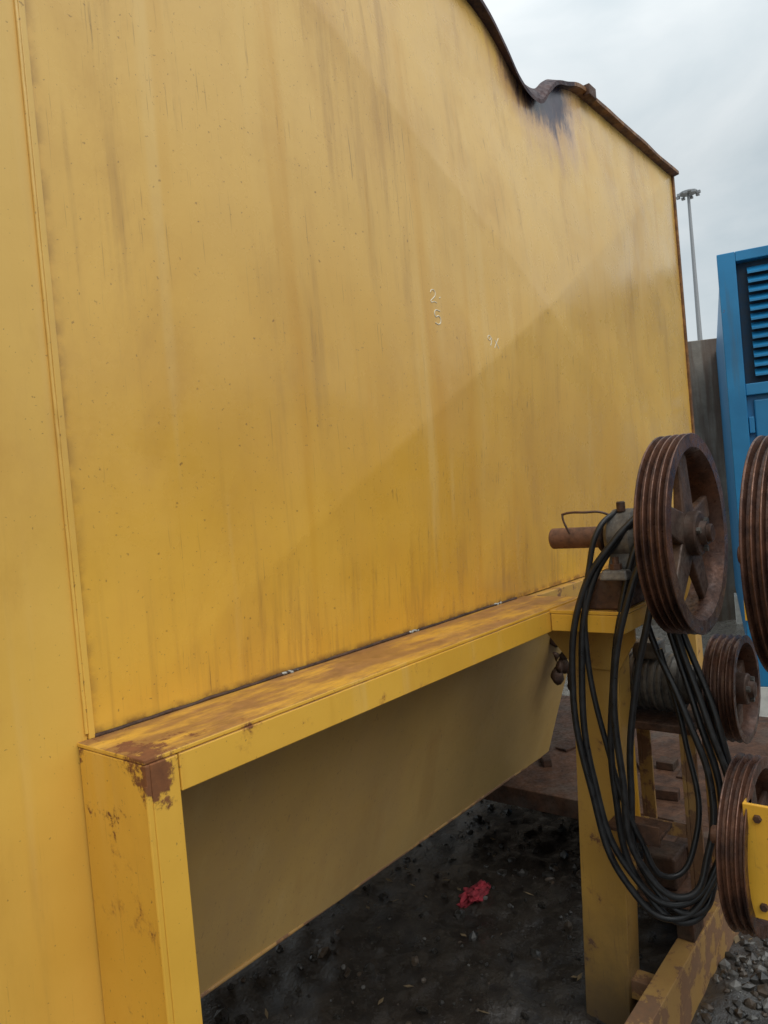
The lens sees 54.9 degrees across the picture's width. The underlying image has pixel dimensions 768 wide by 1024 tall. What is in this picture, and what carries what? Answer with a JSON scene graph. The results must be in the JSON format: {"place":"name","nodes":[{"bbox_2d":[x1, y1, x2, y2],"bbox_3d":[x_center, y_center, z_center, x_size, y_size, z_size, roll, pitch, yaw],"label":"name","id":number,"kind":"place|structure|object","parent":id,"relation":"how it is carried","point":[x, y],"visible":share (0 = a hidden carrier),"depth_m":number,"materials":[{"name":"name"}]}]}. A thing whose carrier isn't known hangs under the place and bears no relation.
{"place":"outdoors","nodes":[
{"label":"outdoors","id":0,"kind":"place"},
{"bbox_2d":[200,619,767,1023],"bbox_3d":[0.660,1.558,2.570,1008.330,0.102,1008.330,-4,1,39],"label":"ground","id":1,"kind":"structure","parent":0,"point":[447,973],"depth_m":2.70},
{"bbox_2d":[0,0,767,1023],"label":"yellow screening machine","id":2,"kind":"object","parent":1,"relation":"on","point":[296,480],"visible":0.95,"depth_m":1.67,"materials":[{"name":"paint"}]},
{"bbox_2d":[430,289,498,347],"bbox_3d":[0.242,-0.565,2.176,0.004,0.137,0.333,-4,1,42],"label":"chalk writing","id":3,"kind":"object","parent":2,"relation":"attached to","point":[440,318],"visible":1,"depth_m":2.07},
{"bbox_2d":[561,501,635,580],"bbox_3d":[0.640,0.076,2.131,0.216,0.210,0.256,-4,1,39],"label":"pillow block bearing","id":4,"kind":"object","parent":2,"relation":"on","point":[617,570],"visible":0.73,"depth_m":2.03,"materials":[{"name":"metal"}]},
{"bbox_2d":[548,524,714,550],"bbox_3d":[0.689,0.068,2.092,0.460,0.090,0.090,-4,1,39],"label":"drive shaft","id":5,"kind":"object","parent":4,"relation":"in","point":[577,537],"visible":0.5,"depth_m":2.16,"materials":[{"name":"metal"}]},
{"bbox_2d":[633,433,727,634],"bbox_3d":[0.816,0.058,1.988,0.110,0.536,0.536,-4,1,39],"label":"belt pulley","id":6,"kind":"object","parent":5,"relation":"attached to","point":[675,549],"visible":0.98,"depth_m":1.92,"materials":[{"name":"metal"}]},
{"bbox_2d":[567,638,719,942],"bbox_3d":[0.970,0.862,2.444,0.520,0.954,0.549,-4,1,39],"label":"gear motor","id":7,"kind":"object","parent":2,"relation":"on","point":[656,711],"visible":0.4,"depth_m":2.27,"materials":[{"name":"metal"}]},
{"bbox_2d":[701,634,760,743],"bbox_3d":[1.032,0.517,2.176,0.116,0.310,0.310,-4,1,39],"label":"belt pulley","id":8,"kind":"object","parent":7,"relation":"attached to","point":[730,669],"visible":0.93,"depth_m":2.12,"materials":[{"name":"metal"}]},
{"bbox_2d":[569,509,731,925],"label":"hydraulic hoses","id":9,"kind":"object","parent":2,"relation":"attached to","point":[629,827],"visible":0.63,"depth_m":2.04,"materials":[{"name":"black rubber"}]},
{"bbox_2d":[456,880,490,907],"bbox_3d":[0.366,1.547,2.988,0.104,0.050,0.215,-4,1,39],"label":"red rag","id":10,"kind":"object","parent":1,"relation":"on","point":[474,893],"visible":1,"depth_m":2.97,"materials":[{"name":"red fabric"}]},
{"bbox_2d":[265,802,751,1018],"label":"leaf litter","id":11,"kind":"object","parent":1,"relation":"on","point":[736,940],"visible":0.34,"depth_m":2.60,"materials":[{"name":"brown plant"}]},
{"bbox_2d":[641,338,735,625],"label":"yard wall","id":12,"kind":"structure","parent":1,"relation":"on","point":[705,392],"depth_m":8.06,"materials":[{"name":"grey concrete"}]},
{"bbox_2d":[676,189,702,339],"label":"floodlight mast","id":13,"kind":"object","parent":1,"relation":"on","point":[688,193],"visible":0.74,"depth_m":59.58,"materials":[{"name":"metal"}]},
{"bbox_2d":[710,546,767,920],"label":"drive stand","id":14,"kind":"object","parent":1,"relation":"on","point":[757,814],"visible":0.66,"depth_m":1.66,"materials":[{"name":"paint"}]},
{"bbox_2d":[716,753,767,939],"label":"belt pulley","id":15,"kind":"object","parent":14,"relation":"attached to","point":[746,776],"visible":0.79,"depth_m":1.67,"materials":[{"name":"metal"}]},
{"bbox_2d":[739,435,767,671],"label":"belt pulley","id":16,"kind":"object","parent":14,"relation":"attached to","point":[753,529],"visible":1,"depth_m":1.64,"materials":[{"name":"metal"}]},
{"bbox_2d":[716,245,767,716],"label":"blue generator container","id":17,"kind":"object","parent":1,"relation":"on","point":[742,346],"visible":0.62,"depth_m":4.50,"materials":[{"name":"metal"}]},
{"bbox_2d":[754,398,767,436],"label":"door panels","id":18,"kind":"structure","parent":17,"relation":"in","point":[760,405],"depth_m":4.47,"materials":[{"name":"blue paint"}]},
{"bbox_2d":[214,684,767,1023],"bbox_3d":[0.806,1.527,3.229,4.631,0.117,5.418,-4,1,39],"label":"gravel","id":19,"kind":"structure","parent":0,"point":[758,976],"depth_m":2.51,"materials":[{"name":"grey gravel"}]},
{"bbox_2d":[483,0,767,340],"label":"sky","id":20,"kind":"structure","parent":0,"point":[689,77],"materials":[{"name":"white"}]}
]}

